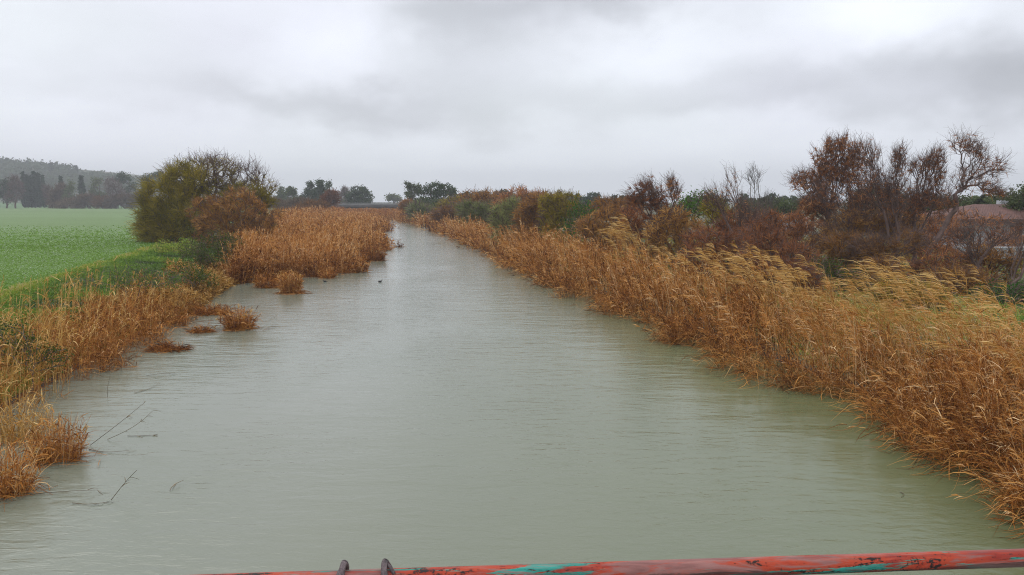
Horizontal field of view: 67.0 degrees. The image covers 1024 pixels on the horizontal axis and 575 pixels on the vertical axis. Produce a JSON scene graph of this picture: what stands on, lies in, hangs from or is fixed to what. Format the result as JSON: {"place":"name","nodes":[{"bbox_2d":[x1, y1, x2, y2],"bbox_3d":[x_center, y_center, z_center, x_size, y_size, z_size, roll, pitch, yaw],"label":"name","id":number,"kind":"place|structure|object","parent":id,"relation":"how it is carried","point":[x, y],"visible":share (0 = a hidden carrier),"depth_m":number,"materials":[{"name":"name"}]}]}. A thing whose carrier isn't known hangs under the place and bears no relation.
{"place":"outdoors","nodes":[
{"label":"outdoors","id":0,"kind":"place"},
{"bbox_2d":[0,208,271,285],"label":"field","id":1,"kind":"structure","parent":0,"point":[68,218],"depth_m":114.83,"materials":[{"name":"plant"}]},
{"bbox_2d":[4,173,29,207],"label":"tree","id":2,"kind":"object","parent":1,"relation":"on","point":[14,187],"visible":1,"depth_m":362.46,"materials":[{"name":"grey plant"}]},
{"bbox_2d":[0,225,188,292],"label":"crop plants","id":3,"kind":"object","parent":1,"relation":"on","point":[48,271],"visible":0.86,"depth_m":53.06,"materials":[{"name":"plant"}]},
{"bbox_2d":[114,171,138,207],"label":"tree","id":4,"kind":"object","parent":1,"relation":"on","point":[120,175],"visible":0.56,"depth_m":366.02,"materials":[{"name":"grey plant"}]},
{"bbox_2d":[0,163,275,207],"bbox_3d":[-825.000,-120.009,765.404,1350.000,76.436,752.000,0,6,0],"label":"hill","id":5,"kind":"structure","parent":0,"point":[18,204],"depth_m":518.48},
{"bbox_2d":[0,156,196,200],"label":"hillside scrub","id":6,"kind":"object","parent":5,"relation":"on","point":[17,166],"visible":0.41,"depth_m":743.95,"materials":[{"name":"green plant"}]},
{"bbox_2d":[0,220,1023,574],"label":"water","id":7,"kind":"structure","parent":0,"point":[422,398],"depth_m":13.93,"materials":[{"name":"liquid"}]},
{"bbox_2d":[0,427,62,511],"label":"reed tuft","id":8,"kind":"object","parent":7,"relation":"in","point":[20,479],"visible":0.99,"depth_m":12.00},
{"bbox_2d":[0,381,65,446],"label":"reed tuft","id":9,"kind":"object","parent":7,"relation":"in","point":[5,428],"visible":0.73,"depth_m":14.59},
{"bbox_2d":[12,406,104,470],"bbox_3d":[-7.904,2.575,13.534,1.528,1.073,1.531,-2,7,-18],"label":"reed tuft","id":10,"kind":"object","parent":7,"relation":"in","point":[71,452],"visible":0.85,"depth_m":13.45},
{"bbox_2d":[132,337,194,353],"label":"reed tuft","id":11,"kind":"object","parent":7,"relation":"in","point":[167,348],"visible":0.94,"depth_m":23.43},
{"bbox_2d":[184,301,236,316],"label":"reed tuft","id":12,"kind":"object","parent":7,"relation":"in","point":[203,310],"visible":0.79,"depth_m":30.86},
{"bbox_2d":[214,303,264,331],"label":"reed tuft","id":13,"kind":"object","parent":7,"relation":"in","point":[240,324],"visible":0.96,"depth_m":27.13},
{"bbox_2d":[249,269,283,288],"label":"reed tuft","id":14,"kind":"object","parent":7,"relation":"in","point":[273,283],"visible":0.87,"depth_m":40.27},
{"bbox_2d":[273,268,314,294],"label":"reed tuft","id":15,"kind":"object","parent":7,"relation":"in","point":[289,284],"visible":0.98,"depth_m":37.76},
{"bbox_2d":[359,245,388,260],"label":"reed tuft","id":16,"kind":"object","parent":7,"relation":"in","point":[374,254],"visible":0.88,"depth_m":58.49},
{"bbox_2d":[0,202,1023,544],"bbox_3d":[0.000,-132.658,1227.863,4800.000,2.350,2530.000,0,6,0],"label":"ground","id":17,"kind":"structure","parent":0,"point":[678,314],"depth_m":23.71,"materials":[{"name":"brown plant"}]},
{"bbox_2d":[0,318,74,395],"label":"weed bush","id":18,"kind":"object","parent":17,"relation":"on","point":[32,338],"visible":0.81,"depth_m":17.75,"materials":[{"name":"green plant"}]},
{"bbox_2d":[46,181,66,207],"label":"tree","id":19,"kind":"object","parent":17,"relation":"on","point":[55,194],"visible":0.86,"depth_m":358.13,"materials":[{"name":"grey plant"}]},
{"bbox_2d":[54,196,85,208],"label":"shrub","id":20,"kind":"object","parent":17,"relation":"on","point":[65,203],"visible":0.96,"depth_m":352.07,"materials":[{"name":"grey plant"}]},
{"bbox_2d":[71,190,99,208],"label":"shrub","id":21,"kind":"object","parent":17,"relation":"on","point":[86,198],"visible":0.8,"depth_m":353.73,"materials":[{"name":"grey plant"}]},
{"bbox_2d":[0,256,183,414],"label":"golden reeds","id":22,"kind":"object","parent":17,"relation":"on","point":[47,332],"visible":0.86,"depth_m":20.42,"materials":[{"name":"plant"}]},
{"bbox_2d":[0,284,212,421],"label":"bank reeds","id":23,"kind":"object","parent":17,"relation":"on","point":[100,354],"visible":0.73,"depth_m":22.52,"materials":[{"name":"plant"}]},
{"bbox_2d":[0,243,227,401],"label":"bank grass","id":24,"kind":"structure","parent":17,"relation":"on","point":[146,254],"depth_m":31.96,"materials":[{"name":"plant"}]},
{"bbox_2d":[101,176,128,195],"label":"tree","id":25,"kind":"object","parent":17,"relation":"on","point":[112,186],"visible":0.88,"depth_m":357.76,"materials":[{"name":"grey plant"}]},
{"bbox_2d":[100,191,136,208],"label":"shrub","id":26,"kind":"object","parent":17,"relation":"on","point":[112,202],"visible":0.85,"depth_m":347.57,"materials":[{"name":"grey plant"}]},
{"bbox_2d":[74,258,189,303],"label":"weed bush","id":27,"kind":"object","parent":17,"relation":"on","point":[127,281],"visible":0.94,"depth_m":29.01,"materials":[{"name":"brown plant"}]},
{"bbox_2d":[81,255,238,323],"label":"golden grass","id":28,"kind":"structure","parent":17,"relation":"on","point":[209,293],"depth_m":34.57,"materials":[{"name":"plant"}]},
{"bbox_2d":[123,153,218,243],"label":"tamarisk bush","id":29,"kind":"object","parent":17,"relation":"on","point":[165,220],"visible":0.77,"depth_m":64.64,"materials":[{"name":"green plant"}]},
{"bbox_2d":[150,236,195,254],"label":"weed bush","id":30,"kind":"object","parent":17,"relation":"on","point":[162,249],"visible":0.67,"depth_m":52.80,"materials":[{"name":"green plant"}]},
{"bbox_2d":[160,259,220,289],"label":"weed bush","id":31,"kind":"object","parent":17,"relation":"on","point":[201,274],"visible":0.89,"depth_m":36.00,"materials":[{"name":"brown plant"}]},
{"bbox_2d":[153,146,249,201],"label":"bare tree","id":32,"kind":"object","parent":17,"relation":"on","point":[216,178],"visible":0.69,"depth_m":66.78,"materials":[{"name":"brown plant"}]},
{"bbox_2d":[176,229,246,268],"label":"bramble bush","id":33,"kind":"object","parent":17,"relation":"on","point":[201,253],"visible":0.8,"depth_m":44.75,"materials":[{"name":"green plant"}]},
{"bbox_2d":[184,184,286,247],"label":"tamarisk bush","id":34,"kind":"object","parent":17,"relation":"on","point":[220,215],"visible":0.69,"depth_m":59.13,"materials":[{"name":"brown plant"}]},
{"bbox_2d":[216,151,279,211],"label":"bare tree","id":35,"kind":"object","parent":17,"relation":"on","point":[255,177],"visible":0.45,"depth_m":69.21,"materials":[{"name":"brown plant"}]},
{"bbox_2d":[218,179,279,232],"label":"tamarisk bush","id":36,"kind":"object","parent":17,"relation":"on","point":[267,197],"visible":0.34,"depth_m":66.24,"materials":[{"name":"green plant"}]},
{"bbox_2d":[217,205,399,283],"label":"reed bed","id":37,"kind":"object","parent":17,"relation":"on","point":[309,241],"visible":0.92,"depth_m":51.45,"materials":[{"name":"plant"}]},
{"bbox_2d":[291,198,330,209],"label":"shrub","id":38,"kind":"object","parent":17,"relation":"on","point":[310,203],"visible":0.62,"depth_m":187.91,"materials":[{"name":"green plant"}]},
{"bbox_2d":[319,187,342,207],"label":"tamarisk bush","id":39,"kind":"object","parent":17,"relation":"on","point":[331,196],"visible":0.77,"depth_m":207.78,"materials":[{"name":"brown plant"}]},
{"bbox_2d":[292,206,406,219],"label":"reed bed","id":40,"kind":"object","parent":17,"relation":"on","point":[383,210],"visible":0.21,"depth_m":215.14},
{"bbox_2d":[344,184,374,202],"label":"tree","id":41,"kind":"object","parent":17,"relation":"on","point":[359,194],"visible":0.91,"depth_m":286.44,"materials":[{"name":"green plant"}]},
{"bbox_2d":[332,202,400,209],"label":"road bridge","id":42,"kind":"structure","parent":17,"relation":"on","point":[390,205],"depth_m":256.96,"materials":[{"name":"concrete"}]},
{"bbox_2d":[404,180,421,200],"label":"tree","id":43,"kind":"object","parent":17,"relation":"on","point":[410,186],"visible":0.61,"depth_m":212.81,"materials":[{"name":"green plant"}]},
{"bbox_2d":[401,198,435,222],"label":"tamarisk bush","id":44,"kind":"object","parent":17,"relation":"on","point":[409,207],"visible":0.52,"depth_m":153.18,"materials":[{"name":"green plant"}]},
{"bbox_2d":[416,181,457,200],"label":"tree","id":45,"kind":"object","parent":17,"relation":"on","point":[438,192],"visible":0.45,"depth_m":187.44,"materials":[{"name":"green plant"}]},
{"bbox_2d":[424,200,458,226],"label":"tamarisk bush","id":46,"kind":"object","parent":17,"relation":"on","point":[438,215],"visible":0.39,"depth_m":117.57,"materials":[{"name":"brown plant"}]},
{"bbox_2d":[449,196,497,226],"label":"tamarisk bush","id":47,"kind":"object","parent":17,"relation":"on","point":[475,208],"visible":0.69,"depth_m":98.67,"materials":[{"name":"green plant"}]},
{"bbox_2d":[449,184,503,218],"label":"tamarisk bush","id":48,"kind":"object","parent":17,"relation":"on","point":[483,195],"visible":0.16,"depth_m":107.38,"materials":[{"name":"brown plant"}]},
{"bbox_2d":[485,194,520,241],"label":"tamarisk bush","id":49,"kind":"object","parent":17,"relation":"on","point":[500,218],"visible":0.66,"depth_m":69.22,"materials":[{"name":"green plant"}]},
{"bbox_2d":[487,182,545,227],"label":"tamarisk bush","id":50,"kind":"object","parent":17,"relation":"on","point":[518,193],"visible":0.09,"depth_m":78.87,"materials":[{"name":"brown plant"}]},
{"bbox_2d":[507,189,562,241],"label":"tamarisk bush","id":51,"kind":"object","parent":17,"relation":"on","point":[527,208],"visible":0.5,"depth_m":65.01,"materials":[{"name":"brown plant"}]},
{"bbox_2d":[532,187,593,244],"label":"tamarisk bush","id":52,"kind":"object","parent":17,"relation":"on","point":[554,204],"visible":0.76,"depth_m":61.19,"materials":[{"name":"green plant"}]},
{"bbox_2d":[556,197,598,240],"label":"leafy bush","id":53,"kind":"object","parent":17,"relation":"on","point":[581,206],"visible":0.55,"depth_m":53.62,"materials":[{"name":"green plant"}]},
{"bbox_2d":[567,201,625,255],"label":"tamarisk bush","id":54,"kind":"object","parent":17,"relation":"on","point":[593,225],"visible":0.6,"depth_m":49.52,"materials":[{"name":"brown plant"}]},
{"bbox_2d":[584,193,648,249],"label":"tamarisk bush","id":55,"kind":"object","parent":17,"relation":"on","point":[600,202],"visible":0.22,"depth_m":57.35,"materials":[{"name":"brown plant"}]},
{"bbox_2d":[598,214,649,271],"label":"reed clump","id":56,"kind":"object","parent":17,"relation":"on","point":[613,231],"visible":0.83,"depth_m":39.37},
{"bbox_2d":[612,205,669,262],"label":"tamarisk bush","id":57,"kind":"object","parent":17,"relation":"on","point":[637,223],"visible":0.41,"depth_m":43.71,"materials":[{"name":"brown plant"}]},
{"bbox_2d":[621,168,684,266],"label":"tamarisk tree","id":58,"kind":"object","parent":17,"relation":"on","point":[643,197],"visible":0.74,"depth_m":40.58,"materials":[{"name":"brown plant"}]},
{"bbox_2d":[655,168,686,255],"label":"tamarisk tree","id":59,"kind":"object","parent":17,"relation":"on","point":[670,185],"visible":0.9,"depth_m":42.56,"materials":[{"name":"brown plant"}]},
{"bbox_2d":[640,201,705,267],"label":"tamarisk bush","id":60,"kind":"object","parent":17,"relation":"on","point":[681,224],"visible":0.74,"depth_m":39.60,"materials":[{"name":"brown plant"}]},
{"bbox_2d":[670,185,717,231],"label":"leafy bush","id":61,"kind":"object","parent":17,"relation":"on","point":[688,202],"visible":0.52,"depth_m":45.55,"materials":[{"name":"green plant"}]},
{"bbox_2d":[669,243,722,295],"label":"reed clump","id":62,"kind":"object","parent":17,"relation":"on","point":[694,255],"visible":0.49,"depth_m":29.61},
{"bbox_2d":[671,223,763,281],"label":"tamarisk bush","id":63,"kind":"object","parent":17,"relation":"on","point":[726,239],"visible":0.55,"depth_m":33.71,"materials":[{"name":"brown plant"}]},
{"bbox_2d":[693,195,744,264],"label":"tamarisk bush","id":64,"kind":"object","parent":17,"relation":"on","point":[713,214],"visible":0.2,"depth_m":41.59,"materials":[{"name":"brown plant"}]},
{"bbox_2d":[697,242,760,305],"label":"reed clump","id":65,"kind":"object","parent":17,"relation":"on","point":[727,255],"visible":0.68,"depth_m":27.41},
{"bbox_2d":[692,160,774,253],"bbox_3d":[10.353,-3.148,35.814,4.300,5.527,2.530,0,6,0],"label":"tamarisk tree","id":66,"kind":"object","parent":17,"relation":"on","point":[742,213],"visible":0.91,"depth_m":35.72,"materials":[{"name":"brown plant"}]},
{"bbox_2d":[710,203,789,270],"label":"tamarisk bush","id":67,"kind":"object","parent":17,"relation":"on","point":[722,223],"visible":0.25,"depth_m":37.69,"materials":[{"name":"brown plant"}]},
{"bbox_2d":[712,244,794,310],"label":"reed clump","id":68,"kind":"object","parent":17,"relation":"on","point":[748,271],"visible":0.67,"depth_m":26.03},
{"bbox_2d":[739,161,781,223],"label":"tamarisk tree","id":69,"kind":"object","parent":17,"relation":"on","point":[765,196],"visible":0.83,"depth_m":40.69,"materials":[{"name":"grey plant"}]},
{"bbox_2d":[725,245,827,296],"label":"reeds","id":70,"kind":"object","parent":17,"relation":"on","point":[810,269],"visible":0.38,"depth_m":28.89,"materials":[{"name":"brown plant"}]},
{"bbox_2d":[736,212,823,279],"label":"tamarisk bush","id":71,"kind":"object","parent":17,"relation":"on","point":[792,249],"visible":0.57,"depth_m":34.76,"materials":[{"name":"brown plant"}]},
{"bbox_2d":[739,191,820,222],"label":"evergreen tree","id":72,"kind":"object","parent":17,"relation":"on","point":[781,206],"visible":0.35,"depth_m":88.12,"materials":[{"name":"green plant"}]},
{"bbox_2d":[754,256,807,312],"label":"reed clump","id":73,"kind":"object","parent":17,"relation":"on","point":[776,269],"visible":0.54,"depth_m":24.58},
{"bbox_2d":[542,236,1023,414],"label":"undergrowth","id":74,"kind":"object","parent":17,"relation":"on","point":[933,311],"visible":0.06,"depth_m":24.89,"materials":[{"name":"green plant"}]},
{"bbox_2d":[766,209,835,262],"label":"tamarisk bush","id":75,"kind":"object","parent":17,"relation":"on","point":[798,227],"visible":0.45,"depth_m":43.49,"materials":[{"name":"brown plant"}]},
{"bbox_2d":[772,254,842,328],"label":"reed clump","id":76,"kind":"object","parent":17,"relation":"on","point":[792,284],"visible":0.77,"depth_m":23.13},
{"bbox_2d":[780,127,869,253],"bbox_3d":[16.137,-4.564,39.614,4.928,7.471,3.180,0,6,0],"label":"tamarisk tree","id":77,"kind":"object","parent":17,"relation":"on","point":[832,151],"visible":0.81,"depth_m":39.35,"materials":[{"name":"brown plant"}]},
{"bbox_2d":[651,272,1023,394],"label":"bank reeds","id":78,"kind":"object","parent":17,"relation":"on","point":[838,331],"visible":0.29,"depth_m":22.06,"materials":[{"name":"plant"}]},
{"bbox_2d":[804,252,877,293],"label":"bush","id":79,"kind":"object","parent":17,"relation":"on","point":[836,273],"visible":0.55,"depth_m":29.99,"materials":[{"name":"brown plant"}]},
{"bbox_2d":[792,262,894,342],"bbox_3d":[8.937,0.452,20.458,2.558,2.252,1.916,0,6,0],"label":"reed clump","id":80,"kind":"object","parent":17,"relation":"on","point":[871,307],"visible":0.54,"depth_m":20.49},
{"bbox_2d":[810,228,893,277],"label":"tamarisk bush","id":81,"kind":"object","parent":17,"relation":"on","point":[829,244],"visible":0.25,"depth_m":34.74,"materials":[{"name":"brown plant"}]},
{"bbox_2d":[798,198,925,257],"bbox_3d":[17.296,-2.534,37.973,6.240,3.807,2.833,0,6,0],"label":"bush","id":82,"kind":"object","parent":17,"relation":"on","point":[859,223],"visible":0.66,"depth_m":37.62,"materials":[{"name":"brown plant"}]},
{"bbox_2d":[834,251,912,291],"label":"bush","id":83,"kind":"object","parent":17,"relation":"on","point":[877,260],"visible":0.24,"depth_m":30.82,"materials":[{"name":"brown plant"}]},
{"bbox_2d":[832,256,918,368],"bbox_3d":[8.748,0.596,18.866,1.685,2.786,2.077,-4,8,-33],"label":"reed clump","id":84,"kind":"object","parent":17,"relation":"on","point":[886,302],"visible":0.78,"depth_m":18.76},
{"bbox_2d":[795,171,959,239],"bbox_3d":[18.216,-3.353,38.761,8.977,5.279,3.029,0,6,0],"label":"tamarisk tree","id":85,"kind":"object","parent":17,"relation":"on","point":[822,194],"visible":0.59,"depth_m":38.42,"materials":[{"name":"brown plant"}]},
{"bbox_2d":[847,132,914,271],"bbox_3d":[17.616,-4.012,36.858,3.532,6.965,2.331,-2,7,-18],"label":"tamarisk tree","id":86,"kind":"object","parent":17,"relation":"on","point":[877,181],"visible":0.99,"depth_m":36.56,"materials":[{"name":"brown plant"}]},
{"bbox_2d":[844,206,929,260],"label":"tamarisk bush","id":87,"kind":"object","parent":17,"relation":"on","point":[906,257],"visible":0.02,"depth_m":45.52,"materials":[{"name":"brown plant"}]},
{"bbox_2d":[834,222,943,271],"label":"bush","id":88,"kind":"object","parent":17,"relation":"on","point":[870,246],"visible":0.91,"depth_m":33.78,"materials":[{"name":"brown plant"}]},
{"bbox_2d":[853,253,948,353],"bbox_3d":[9.500,0.398,18.934,2.250,2.527,2.352,6,9,42],"label":"reed clump","id":89,"kind":"object","parent":17,"relation":"on","point":[896,280],"visible":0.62,"depth_m":18.84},
{"bbox_2d":[863,272,961,310],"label":"tamarisk bush","id":90,"kind":"object","parent":17,"relation":"on","point":[888,291],"visible":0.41,"depth_m":25.90,"materials":[{"name":"plant"}]},
{"bbox_2d":[901,139,950,261],"bbox_3d":[19.592,-3.834,36.855,2.687,6.596,2.120,0,6,0],"label":"tamarisk tree","id":91,"kind":"object","parent":17,"relation":"on","point":[925,197],"visible":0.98,"depth_m":36.52,"materials":[{"name":"brown plant"}]},
{"bbox_2d":[874,263,977,362],"bbox_3d":[9.445,0.666,17.508,1.882,2.564,2.218,5,8,38],"label":"reed clump","id":92,"kind":"object","parent":17,"relation":"on","point":[928,291],"visible":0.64,"depth_m":17.61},
{"bbox_2d":[898,210,962,259],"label":"tamarisk bush","id":93,"kind":"object","parent":17,"relation":"on","point":[948,232],"visible":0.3,"depth_m":47.53,"materials":[{"name":"brown plant"}]},
{"bbox_2d":[904,240,988,283],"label":"tamarisk bush","id":94,"kind":"object","parent":17,"relation":"on","point":[930,261],"visible":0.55,"depth_m":32.86,"materials":[{"name":"brown plant"}]},
{"bbox_2d":[906,126,1016,276],"bbox_3d":[20.816,-4.024,35.817,4.911,7.270,2.210,0,6,0],"label":"tamarisk tree","id":95,"kind":"object","parent":17,"relation":"on","point":[978,153],"visible":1,"depth_m":35.57,"materials":[{"name":"brown plant"}]},
{"bbox_2d":[899,200,1023,248],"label":"house","id":96,"kind":"structure","parent":17,"relation":"on","point":[987,209],"depth_m":58.36,"materials":[{"name":"red tile"}]},
{"bbox_2d":[922,258,1007,295],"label":"reeds","id":97,"kind":"object","parent":17,"relation":"on","point":[968,272],"visible":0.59,"depth_m":29.86,"materials":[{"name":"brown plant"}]},
{"bbox_2d":[910,266,1021,371],"bbox_3d":[9.729,0.811,16.537,2.136,2.489,1.294,5,8,37],"label":"reed clump","id":98,"kind":"object","parent":17,"relation":"on","point":[971,300],"visible":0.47,"depth_m":16.57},
{"bbox_2d":[926,263,1006,348],"bbox_3d":[10.335,0.574,17.627,1.824,2.332,1.154,1,6,10],"label":"reed clump","id":99,"kind":"object","parent":17,"relation":"on","point":[971,297],"visible":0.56,"depth_m":17.51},
{"bbox_2d":[915,295,1023,401],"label":"reed clump","id":100,"kind":"object","parent":17,"relation":"on","point":[1001,329],"visible":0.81,"depth_m":13.71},
{"bbox_2d":[936,276,1023,382],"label":"reed clump","id":101,"kind":"object","parent":17,"relation":"on","point":[1004,316],"visible":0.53,"depth_m":15.44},
{"bbox_2d":[939,212,1023,275],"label":"tamarisk tree","id":102,"kind":"object","parent":17,"relation":"on","point":[969,247],"visible":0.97,"depth_m":31.98,"materials":[{"name":"brown plant"}]},
{"bbox_2d":[946,205,1020,246],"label":"tamarisk bush","id":103,"kind":"object","parent":17,"relation":"on","point":[991,217],"visible":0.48,"depth_m":49.77,"materials":[{"name":"brown plant"}]},
{"bbox_2d":[956,236,1022,284],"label":"tamarisk bush","id":104,"kind":"object","parent":17,"relation":"on","point":[994,257],"visible":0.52,"depth_m":32.85,"materials":[{"name":"brown plant"}]},
{"bbox_2d":[965,273,1023,305],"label":"bush","id":105,"kind":"object","parent":17,"relation":"on","point":[1016,290],"visible":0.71,"depth_m":27.06,"materials":[{"name":"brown plant"}]},
{"bbox_2d":[999,181,1023,210],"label":"evergreen tree","id":106,"kind":"object","parent":17,"relation":"on","point":[1016,202],"visible":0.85,"depth_m":59.41,"materials":[{"name":"green plant"}]},
{"bbox_2d":[1006,208,1023,288],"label":"bush","id":107,"kind":"object","parent":17,"relation":"on","point":[1020,248],"visible":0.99,"depth_m":29.07,"materials":[{"name":"brown plant"}]},
{"bbox_2d":[0,0,1023,201],"label":"sky","id":108,"kind":"structure","parent":0,"point":[585,96],"materials":[{"name":"grey"}]},
{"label":"bridge deck","id":109,"kind":"structure","parent":0,"visible":0},
{"bbox_2d":[198,548,1023,574],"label":"bridge railing","id":110,"kind":"object","parent":109,"relation":"on","point":[875,562],"visible":0.98,"depth_m":1.31,"materials":[{"name":"metal"}]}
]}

